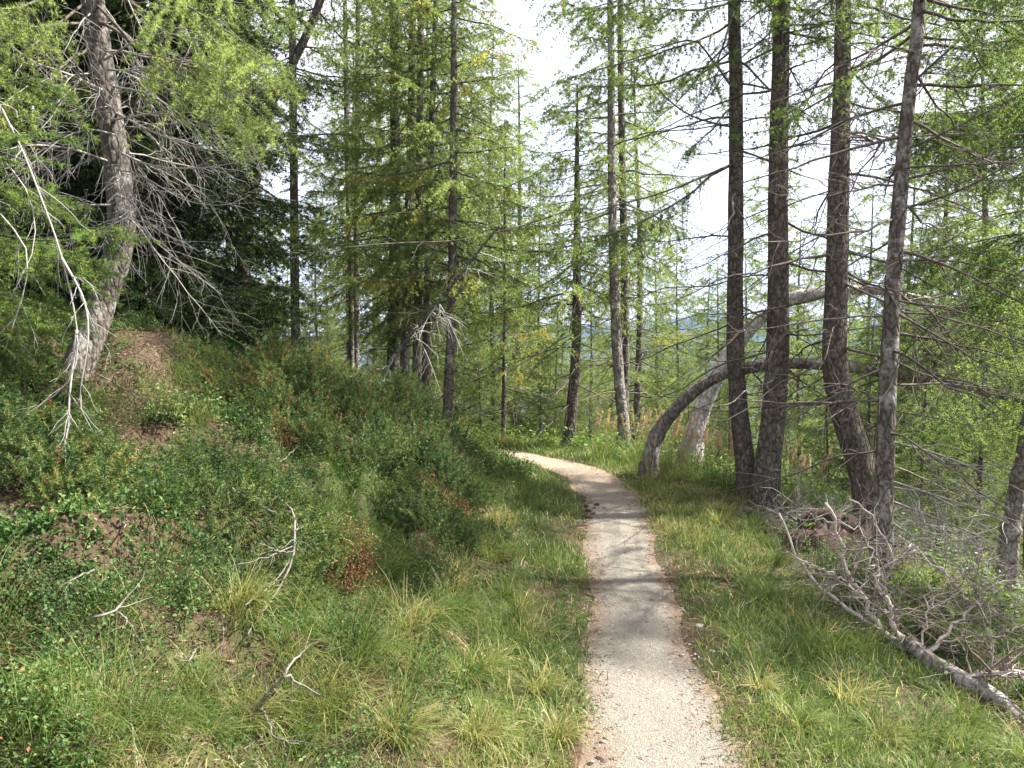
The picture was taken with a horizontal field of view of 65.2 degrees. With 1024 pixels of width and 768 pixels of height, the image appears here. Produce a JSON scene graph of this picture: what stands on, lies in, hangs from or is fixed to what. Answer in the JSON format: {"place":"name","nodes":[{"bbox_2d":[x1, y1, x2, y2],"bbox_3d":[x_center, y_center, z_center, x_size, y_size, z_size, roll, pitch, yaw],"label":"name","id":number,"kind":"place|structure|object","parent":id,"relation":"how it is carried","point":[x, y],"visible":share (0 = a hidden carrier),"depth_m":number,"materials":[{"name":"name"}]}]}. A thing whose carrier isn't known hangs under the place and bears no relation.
{"place":"outdoors","nodes":[
{"label":"outdoors","id":0,"kind":"place"},
{"bbox_2d":[0,309,1023,767],"bbox_3d":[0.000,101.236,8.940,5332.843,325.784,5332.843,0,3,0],"label":"ground","id":1,"kind":"structure","parent":0,"point":[116,535],"depth_m":3.33,"materials":[{"name":"plant"}]},
{"bbox_2d":[0,0,166,485],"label":"spruce tree","id":2,"kind":"object","parent":1,"relation":"on","point":[25,258],"visible":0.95,"depth_m":4.09,"materials":[{"name":"green plant"}]},
{"bbox_2d":[0,380,167,513],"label":"juniper bush","id":3,"kind":"object","parent":1,"relation":"on","point":[34,449],"visible":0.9,"depth_m":3.44,"materials":[{"name":"plant"}]},
{"bbox_2d":[91,575,154,660],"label":"fallen branch","id":4,"kind":"object","parent":1,"relation":"on","point":[107,613],"visible":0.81,"depth_m":2.57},
{"bbox_2d":[0,0,274,314],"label":"spruce tree","id":5,"kind":"object","parent":1,"relation":"on","point":[89,167],"visible":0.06,"depth_m":8.10,"materials":[{"name":"green plant"}]},
{"bbox_2d":[0,0,344,384],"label":"larch tree","id":6,"kind":"object","parent":1,"relation":"on","point":[115,147],"visible":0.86,"depth_m":4.85,"materials":[{"name":"green plant"}]},
{"bbox_2d":[0,0,358,374],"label":"spruce tree","id":7,"kind":"object","parent":1,"relation":"on","point":[239,296],"visible":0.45,"depth_m":7.47,"materials":[{"name":"green plant"}]},
{"bbox_2d":[125,2,321,341],"bbox_3d":[-5.258,-4.106,13.302,3.685,10.415,3.700,1,3,25],"label":"larch tree","id":8,"kind":"object","parent":1,"relation":"on","point":[264,277],"visible":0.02,"depth_m":13.63,"materials":[{"name":"green plant"}]},
{"bbox_2d":[118,427,361,626],"bbox_3d":[-1.293,0.643,3.801,1.153,0.842,1.079,3,4,44],"label":"juniper bush","id":9,"kind":"object","parent":1,"relation":"on","point":[200,461],"visible":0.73,"depth_m":3.74,"materials":[{"name":"plant"}]},
{"bbox_2d":[0,294,497,662],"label":"heather shoots","id":10,"kind":"object","parent":1,"relation":"on","point":[137,417],"visible":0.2,"depth_m":4.49,"materials":[{"name":"plant"}]},
{"bbox_2d":[162,323,377,456],"bbox_3d":[-1.779,0.084,5.959,1.636,1.102,1.309,0,3,0],"label":"juniper bush","id":11,"kind":"object","parent":1,"relation":"on","point":[244,378],"visible":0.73,"depth_m":5.85,"materials":[{"name":"plant"}]},
{"bbox_2d":[140,0,403,330],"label":"larch tree","id":12,"kind":"object","parent":1,"relation":"on","point":[355,135],"visible":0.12,"depth_m":10.42,"materials":[{"name":"green plant"}]},
{"bbox_2d":[248,637,322,762],"bbox_3d":[-0.758,1.061,3.050,0.234,0.360,1.045,0,3,0],"label":"fallen branch","id":13,"kind":"object","parent":1,"relation":"on","point":[270,689],"visible":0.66,"depth_m":2.65,"materials":[{"name":"wood"}]},
{"bbox_2d":[266,414,337,458],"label":"withered shrub","id":14,"kind":"object","parent":1,"relation":"on","point":[282,435],"visible":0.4,"depth_m":5.47,"materials":[{"name":"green plant"}]},
{"bbox_2d":[222,0,388,354],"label":"larch tree","id":15,"kind":"object","parent":1,"relation":"on","point":[293,192],"visible":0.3,"depth_m":10.96,"materials":[{"name":"green plant"}]},
{"bbox_2d":[285,195,348,364],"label":"larch tree","id":16,"kind":"object","parent":1,"relation":"on","point":[315,295],"visible":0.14,"depth_m":16.93,"materials":[{"name":"green plant"}]},
{"bbox_2d":[269,0,389,372],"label":"larch tree","id":17,"kind":"object","parent":1,"relation":"on","point":[309,278],"visible":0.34,"depth_m":12.96,"materials":[{"name":"green plant"}]},
{"bbox_2d":[314,304,346,363],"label":"larch tree","id":18,"kind":"object","parent":1,"relation":"on","point":[330,332],"visible":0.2,"depth_m":13.96,"materials":[{"name":"green plant"}]},
{"bbox_2d":[296,336,379,400],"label":"juniper bush","id":19,"kind":"object","parent":1,"relation":"on","point":[333,359],"visible":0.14,"depth_m":7.96,"materials":[{"name":"plant"}]},
{"bbox_2d":[296,511,386,594],"bbox_3d":[-0.882,0.855,4.099,0.516,0.390,0.547,0,3,0],"label":"withered shrub","id":20,"kind":"object","parent":1,"relation":"on","point":[358,568],"visible":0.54,"depth_m":4.08,"materials":[{"name":"brown plant"}]},
{"bbox_2d":[282,0,406,375],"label":"larch tree","id":21,"kind":"object","parent":1,"relation":"on","point":[356,340],"visible":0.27,"depth_m":13.16,"materials":[{"name":"green plant"}]},
{"bbox_2d":[236,0,461,325],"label":"larch tree","id":22,"kind":"object","parent":1,"relation":"on","point":[301,44],"visible":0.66,"depth_m":9.42,"materials":[{"name":"green plant"}]},
{"bbox_2d":[286,35,435,402],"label":"larch tree","id":23,"kind":"object","parent":1,"relation":"on","point":[347,343],"visible":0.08,"depth_m":17.65,"materials":[{"name":"green plant"}]},
{"bbox_2d":[267,353,482,489],"bbox_3d":[-1.053,0.298,5.999,1.530,1.091,1.504,-2,4,-40],"label":"juniper bush","id":24,"kind":"object","parent":1,"relation":"on","point":[380,423],"visible":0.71,"depth_m":5.67,"materials":[{"name":"plant"}]},
{"bbox_2d":[285,0,467,393],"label":"larch tree","id":25,"kind":"object","parent":1,"relation":"on","point":[362,299],"visible":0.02,"depth_m":20.76,"materials":[{"name":"green plant"}]},
{"bbox_2d":[309,350,452,430],"bbox_3d":[-1.292,0.128,7.633,1.367,0.927,1.261,-1,3,-18],"label":"juniper bush","id":26,"kind":"object","parent":1,"relation":"on","point":[400,386],"visible":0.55,"depth_m":7.44,"materials":[{"name":"plant"}]},
{"bbox_2d":[303,0,489,384],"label":"larch tree","id":27,"kind":"object","parent":1,"relation":"on","point":[395,363],"visible":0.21,"depth_m":11.91,"materials":[{"name":"green plant"}]},
{"bbox_2d":[299,0,514,401],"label":"larch tree","id":28,"kind":"object","parent":1,"relation":"on","point":[405,357],"visible":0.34,"depth_m":11.34,"materials":[{"name":"green plant"}]},
{"bbox_2d":[342,3,498,429],"bbox_3d":[-1.663,-3.373,16.023,2.995,11.116,3.183,1,3,26],"label":"larch tree","id":29,"kind":"object","parent":1,"relation":"on","point":[440,379],"visible":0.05,"depth_m":15.71,"materials":[{"name":"green plant"}]},
{"bbox_2d":[303,0,543,422],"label":"larch tree","id":30,"kind":"object","parent":1,"relation":"on","point":[417,362],"visible":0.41,"depth_m":11.08,"materials":[{"name":"green plant"}]},
{"bbox_2d":[309,0,539,411],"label":"larch tree","id":31,"kind":"object","parent":1,"relation":"on","point":[432,108],"visible":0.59,"depth_m":10.75,"materials":[{"name":"green plant"}]},
{"bbox_2d":[365,458,501,566],"bbox_3d":[-0.500,0.782,4.927,0.887,0.596,0.745,0,3,0],"label":"juniper bush","id":32,"kind":"object","parent":1,"relation":"on","point":[423,498],"visible":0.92,"depth_m":4.91,"materials":[{"name":"plant"}]},
{"bbox_2d":[378,434,491,520],"bbox_3d":[-0.537,0.664,5.650,0.856,0.650,0.756,0,3,0],"label":"juniper bush","id":33,"kind":"object","parent":1,"relation":"on","point":[455,476],"visible":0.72,"depth_m":5.50,"materials":[{"name":"plant"}]},
{"bbox_2d":[362,0,527,434],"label":"larch tree","id":34,"kind":"object","parent":1,"relation":"on","point":[434,343],"visible":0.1,"depth_m":18.71,"materials":[{"name":"green plant"}]},
{"bbox_2d":[377,225,518,396],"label":"dead tree","id":35,"kind":"object","parent":1,"relation":"on","point":[400,348],"visible":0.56,"depth_m":9.09,"materials":[{"name":"wood"}]},
{"bbox_2d":[330,0,570,424],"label":"larch tree","id":36,"kind":"object","parent":1,"relation":"on","point":[453,299],"visible":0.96,"depth_m":10.17,"materials":[{"name":"green plant"}]},
{"bbox_2d":[415,463,485,525],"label":"shrub","id":37,"kind":"object","parent":1,"relation":"on","point":[461,501],"visible":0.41,"depth_m":5.33,"materials":[{"name":"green plant"}]},
{"bbox_2d":[258,84,675,448],"bbox_3d":[-0.467,-1.463,10.112,5.552,5.093,2.684,-2,3,-29],"label":"larch tree","id":38,"kind":"object","parent":1,"relation":"on","point":[579,290],"visible":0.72,"depth_m":10.71,"materials":[{"name":"green plant"}]},
{"bbox_2d":[453,304,512,437],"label":"larch tree","id":39,"kind":"object","parent":1,"relation":"on","point":[476,393],"visible":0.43,"depth_m":14.02,"materials":[{"name":"green plant"}]},
{"bbox_2d":[431,111,562,430],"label":"larch tree","id":40,"kind":"object","parent":1,"relation":"on","point":[485,294],"visible":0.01,"depth_m":24.78,"materials":[{"name":"green plant"}]},
{"bbox_2d":[434,118,561,440],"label":"larch tree","id":41,"kind":"object","parent":1,"relation":"on","point":[502,352],"visible":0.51,"depth_m":12.40,"materials":[{"name":"green plant"}]},
{"bbox_2d":[431,14,566,440],"bbox_3d":[-0.368,-2.369,15.378,2.804,9.451,2.816,3,4,43],"label":"larch tree","id":42,"kind":"object","parent":1,"relation":"on","point":[510,414],"visible":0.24,"depth_m":15.27,"materials":[{"name":"green plant"}]},
{"bbox_2d":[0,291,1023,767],"bbox_3d":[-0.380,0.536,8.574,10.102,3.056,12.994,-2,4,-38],"label":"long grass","id":43,"kind":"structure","parent":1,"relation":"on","point":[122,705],"depth_m":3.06,"materials":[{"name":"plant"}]},
{"bbox_2d":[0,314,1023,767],"bbox_3d":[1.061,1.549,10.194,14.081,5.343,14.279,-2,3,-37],"label":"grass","id":44,"kind":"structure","parent":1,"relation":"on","point":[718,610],"depth_m":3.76,"materials":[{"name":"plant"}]},
{"bbox_2d":[0,275,1023,767],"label":"bilberry leaves","id":45,"kind":"object","parent":1,"relation":"on","point":[14,529],"visible":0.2,"depth_m":3.03,"materials":[{"name":"plant"}]},
{"bbox_2d":[1,295,1023,767],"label":"fallen branches","id":46,"kind":"object","parent":1,"relation":"on","point":[427,605],"depth_m":3.53,"materials":[{"name":"wood"}]},
{"bbox_2d":[453,50,600,439],"bbox_3d":[0.172,-2.024,21.181,4.626,13.133,4.916,1,3,26],"label":"larch tree","id":47,"kind":"object","parent":1,"relation":"on","point":[531,123],"visible":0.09,"depth_m":20.49,"materials":[{"name":"green plant"}]},
{"bbox_2d":[517,335,563,443],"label":"larch tree","id":48,"kind":"object","parent":1,"relation":"on","point":[537,401],"visible":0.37,"depth_m":15.04,"materials":[{"name":"green plant"}]},
{"bbox_2d":[497,167,584,443],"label":"larch tree","id":49,"kind":"object","parent":1,"relation":"on","point":[537,321],"visible":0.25,"depth_m":15.84,"materials":[{"name":"green plant"}]},
{"bbox_2d":[514,248,595,441],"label":"larch tree","id":50,"kind":"object","parent":1,"relation":"on","point":[556,338],"visible":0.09,"depth_m":17.91,"materials":[{"name":"green plant"}]},
{"bbox_2d":[552,248,632,449],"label":"larch tree","id":51,"kind":"object","parent":1,"relation":"on","point":[602,362],"visible":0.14,"depth_m":16.97,"materials":[{"name":"green plant"}]},
{"bbox_2d":[576,343,614,447],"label":"larch tree","id":52,"kind":"object","parent":1,"relation":"on","point":[589,406],"visible":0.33,"depth_m":14.01,"materials":[{"name":"green plant"}]},
{"bbox_2d":[572,410,629,461],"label":"plume grass","id":53,"kind":"object","parent":1,"relation":"on","point":[612,427],"depth_m":9.09,"materials":[{"name":"plant"}]},
{"bbox_2d":[514,0,700,451],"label":"larch tree","id":54,"kind":"object","parent":1,"relation":"on","point":[619,391],"visible":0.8,"depth_m":10.35,"materials":[{"name":"green plant"}]},
{"bbox_2d":[579,287,646,442],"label":"larch tree","id":55,"kind":"object","parent":1,"relation":"on","point":[608,382],"visible":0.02,"depth_m":25.84,"materials":[{"name":"green plant"}]},
{"bbox_2d":[538,0,723,448],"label":"larch tree","id":56,"kind":"object","parent":1,"relation":"on","point":[622,123],"visible":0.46,"depth_m":11.35,"materials":[{"name":"green plant"}]},
{"bbox_2d":[607,408,655,460],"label":"plume grass","id":57,"kind":"object","parent":1,"relation":"on","point":[621,453],"depth_m":9.14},
{"bbox_2d":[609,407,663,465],"bbox_3d":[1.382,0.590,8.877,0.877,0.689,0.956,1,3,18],"label":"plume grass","id":58,"kind":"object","parent":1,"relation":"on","point":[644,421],"depth_m":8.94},
{"bbox_2d":[549,30,728,448],"bbox_3d":[2.551,-1.913,14.988,3.343,9.119,3.146,1,3,19],"label":"larch tree","id":59,"kind":"object","parent":1,"relation":"on","point":[640,370],"visible":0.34,"depth_m":14.94,"materials":[{"name":"green plant"}]},
{"bbox_2d":[623,417,682,477],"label":"plume grass","id":60,"kind":"object","parent":1,"relation":"on","point":[662,464],"depth_m":8.06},
{"bbox_2d":[607,218,702,445],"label":"larch tree","id":61,"kind":"object","parent":1,"relation":"on","point":[646,349],"visible":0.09,"depth_m":20.89,"materials":[{"name":"green plant"}]},
{"bbox_2d":[641,343,676,454],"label":"larch tree","id":62,"kind":"object","parent":1,"relation":"on","point":[657,364],"visible":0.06,"depth_m":16.02,"materials":[{"name":"green plant"}]},
{"bbox_2d":[633,413,700,472],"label":"plume grass","id":63,"kind":"object","parent":1,"relation":"on","point":[672,436],"depth_m":8.54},
{"bbox_2d":[470,0,871,500],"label":"larch tree","id":64,"kind":"object","parent":1,"relation":"on","point":[744,456],"visible":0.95,"depth_m":7.06,"materials":[{"name":"green plant"}]},
{"bbox_2d":[630,236,727,458],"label":"larch tree","id":65,"kind":"object","parent":1,"relation":"on","point":[678,367],"visible":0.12,"depth_m":18.88,"materials":[{"name":"green plant"}]},
{"bbox_2d":[667,352,711,467],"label":"larch tree","id":66,"kind":"object","parent":1,"relation":"on","point":[681,391],"visible":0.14,"depth_m":14.02,"materials":[{"name":"green plant"}]},
{"bbox_2d":[666,420,721,478],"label":"plume grass","id":67,"kind":"object","parent":1,"relation":"on","point":[709,438],"depth_m":8.43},
{"bbox_2d":[679,430,734,484],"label":"plume grass","id":68,"kind":"object","parent":1,"relation":"on","point":[716,444],"depth_m":7.92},
{"bbox_2d":[663,265,758,468],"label":"larch tree","id":69,"kind":"object","parent":1,"relation":"on","point":[703,281],"visible":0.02,"depth_m":23.86,"materials":[{"name":"green plant"}]},
{"bbox_2d":[693,429,734,492],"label":"plume grass","id":70,"kind":"object","parent":1,"relation":"on","point":[718,433],"depth_m":7.68,"materials":[{"name":"plant"}]},
{"bbox_2d":[679,248,761,467],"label":"larch tree","id":71,"kind":"object","parent":1,"relation":"on","point":[718,309],"visible":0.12,"depth_m":15.93,"materials":[{"name":"green plant"}]},
{"bbox_2d":[704,338,755,470],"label":"larch tree","id":72,"kind":"object","parent":1,"relation":"on","point":[727,414],"visible":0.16,"depth_m":13.05,"materials":[{"name":"green plant"}]},
{"bbox_2d":[680,242,793,460],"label":"larch tree","id":73,"kind":"object","parent":1,"relation":"on","point":[748,299],"visible":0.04,"depth_m":26.70,"materials":[{"name":"green plant"}]},
{"bbox_2d":[454,420,1023,655],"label":"herb leaves","id":74,"kind":"object","parent":1,"relation":"on","point":[821,491],"visible":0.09,"depth_m":7.56,"materials":[{"name":"plant"}]},
{"bbox_2d":[692,134,836,497],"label":"larch tree","id":75,"kind":"object","parent":1,"relation":"on","point":[755,252],"visible":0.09,"depth_m":19.79,"materials":[{"name":"green plant"}]},
{"bbox_2d":[572,0,1009,511],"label":"larch tree","id":76,"kind":"object","parent":1,"relation":"on","point":[768,456],"visible":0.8,"depth_m":7.03,"materials":[{"name":"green plant"}]},
{"bbox_2d":[732,210,865,496],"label":"larch tree","id":77,"kind":"object","parent":1,"relation":"on","point":[761,375],"visible":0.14,"depth_m":15.93,"materials":[{"name":"green plant"}]},
{"bbox_2d":[674,267,947,468],"bbox_3d":[3.183,-0.127,8.918,2.783,2.306,1.525,0,3,6],"label":"dead tree","id":78,"kind":"object","parent":1,"relation":"on","point":[700,420],"visible":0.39,"depth_m":8.81,"materials":[{"name":"grey wood"}]},
{"bbox_2d":[781,438,846,506],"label":"plume grass","id":79,"kind":"object","parent":1,"relation":"on","point":[795,456],"depth_m":7.75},
{"bbox_2d":[610,0,1023,547],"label":"larch tree","id":80,"kind":"object","parent":1,"relation":"on","point":[860,472],"visible":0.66,"depth_m":6.53,"materials":[{"name":"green plant"}]},
{"bbox_2d":[787,339,857,507],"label":"larch tree","id":81,"kind":"object","parent":1,"relation":"on","point":[799,430],"visible":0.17,"depth_m":13.08,"materials":[{"name":"green plant"}]},
{"bbox_2d":[637,297,1023,484],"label":"bent tree","id":82,"kind":"object","parent":1,"relation":"on","point":[688,398],"visible":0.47,"depth_m":7.80,"materials":[{"name":"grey plant"}]},
{"bbox_2d":[784,210,878,494],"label":"larch tree","id":83,"kind":"object","parent":1,"relation":"on","point":[820,327],"visible":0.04,"depth_m":22.86,"materials":[{"name":"green plant"}]},
{"bbox_2d":[677,0,1023,597],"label":"larch tree","id":84,"kind":"object","parent":1,"relation":"on","point":[886,434],"visible":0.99,"depth_m":4.95,"materials":[{"name":"green plant"}]},
{"bbox_2d":[758,502,943,576],"bbox_3d":[2.398,1.163,5.845,1.286,0.509,1.615,0,3,0],"label":"root mound","id":85,"kind":"object","parent":1,"relation":"on","point":[826,517],"visible":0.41,"depth_m":5.68,"materials":[{"name":"soil"}]},
{"bbox_2d":[733,475,920,557],"bbox_3d":[2.473,1.306,6.197,1.512,1.341,1.864,0,3,0],"label":"brushwood","id":86,"kind":"object","parent":85,"relation":"on","point":[805,511],"visible":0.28,"depth_m":6.30,"materials":[{"name":"wood"}]},
{"bbox_2d":[801,170,928,514],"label":"larch tree","id":87,"kind":"object","parent":1,"relation":"on","point":[863,238],"visible":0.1,"depth_m":16.85,"materials":[{"name":"green plant"}]},
{"bbox_2d":[815,302,927,520],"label":"larch tree","id":88,"kind":"object","parent":1,"relation":"on","point":[864,418],"visible":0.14,"depth_m":12.99,"materials":[{"name":"green plant"}]},
{"bbox_2d":[755,467,993,561],"bbox_3d":[2.678,1.313,6.909,2.290,1.099,2.254,0,3,0],"label":"brushwood","id":89,"kind":"object","parent":1,"relation":"on","point":[897,514],"visible":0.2,"depth_m":6.60,"materials":[{"name":"wood"}]},
{"bbox_2d":[735,477,1023,723],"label":"fallen tree top","id":90,"kind":"object","parent":1,"relation":"on","point":[973,680],"visible":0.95,"depth_m":4.05,"materials":[{"name":"wood"}]},
{"bbox_2d":[831,133,958,527],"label":"larch tree","id":91,"kind":"object","parent":1,"relation":"on","point":[911,239],"visible":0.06,"depth_m":13.84,"materials":[{"name":"green plant"}]},
{"bbox_2d":[870,338,935,534],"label":"larch tree","id":92,"kind":"object","parent":1,"relation":"on","point":[904,447],"visible":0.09,"depth_m":12.48,"materials":[{"name":"green plant"}]},
{"bbox_2d":[828,63,1011,541],"bbox_3d":[6.818,-0.708,13.237,3.115,8.941,3.262,2,4,39],"label":"larch tree","id":93,"kind":"object","parent":1,"relation":"on","point":[948,209],"visible":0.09,"depth_m":12.98,"materials":[{"name":"green plant"}]},
{"bbox_2d":[871,249,990,561],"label":"larch tree","id":94,"kind":"object","parent":1,"relation":"on","point":[904,464],"visible":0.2,"depth_m":10.49,"materials":[{"name":"green plant"}]},
{"bbox_2d":[851,0,1023,472],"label":"larch tree","id":95,"kind":"object","parent":1,"relation":"on","point":[1012,307],"visible":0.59,"depth_m":7.28,"materials":[{"name":"green plant"}]},
{"bbox_2d":[877,1,1023,569],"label":"larch tree","id":96,"kind":"object","parent":1,"relation":"on","point":[984,210],"visible":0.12,"depth_m":12.01,"materials":[{"name":"green plant"}]},
{"bbox_2d":[894,220,1023,582],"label":"larch tree","id":97,"kind":"object","parent":1,"relation":"on","point":[982,456],"visible":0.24,"depth_m":9.53,"materials":[{"name":"green plant"}]},
{"bbox_2d":[895,159,1023,535],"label":"larch tree","id":98,"kind":"object","parent":1,"relation":"on","point":[962,284],"visible":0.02,"depth_m":18.83,"materials":[{"name":"green plant"}]},
{"bbox_2d":[924,368,998,560],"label":"larch tree","id":99,"kind":"object","parent":1,"relation":"on","point":[962,455],"visible":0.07,"depth_m":12.01,"materials":[{"name":"green plant"}]},
{"bbox_2d":[900,526,1023,617],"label":"brushwood","id":100,"kind":"object","parent":1,"relation":"on","point":[983,575],"visible":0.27,"depth_m":6.20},
{"bbox_2d":[908,133,1023,549],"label":"larch tree","id":101,"kind":"object","parent":1,"relation":"on","point":[1001,204],"visible":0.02,"depth_m":16.93,"materials":[{"name":"green plant"}]},
{"bbox_2d":[950,411,1023,608],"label":"dead tree","id":102,"kind":"object","parent":1,"relation":"on","point":[1014,496],"visible":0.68,"depth_m":6.93,"materials":[{"name":"wood"}]},
{"bbox_2d":[955,321,1023,582],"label":"larch tree","id":103,"kind":"object","parent":1,"relation":"on","point":[999,438],"visible":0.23,"depth_m":8.77,"materials":[{"name":"green plant"}]},
{"bbox_2d":[955,340,1023,574],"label":"larch tree","id":104,"kind":"object","parent":1,"relation":"on","point":[988,479],"visible":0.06,"depth_m":10.60,"materials":[{"name":"green plant"}]},
{"bbox_2d":[2,0,1023,334],"label":"sky","id":105,"kind":"structure","parent":0,"point":[712,218],"materials":[{"name":"white"}]},
{"bbox_2d":[483,447,756,767],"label":"path","id":106,"kind":"structure","parent":0,"point":[664,730],"depth_m":3.76,"materials":[{"name":"gravel"}]},
{"bbox_2d":[265,311,1023,458],"bbox_3d":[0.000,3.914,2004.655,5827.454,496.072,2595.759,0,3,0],"label":"hills","id":107,"kind":"structure","parent":0,"point":[681,327],"depth_m":2626.15,"materials":[{"name":"plant"}]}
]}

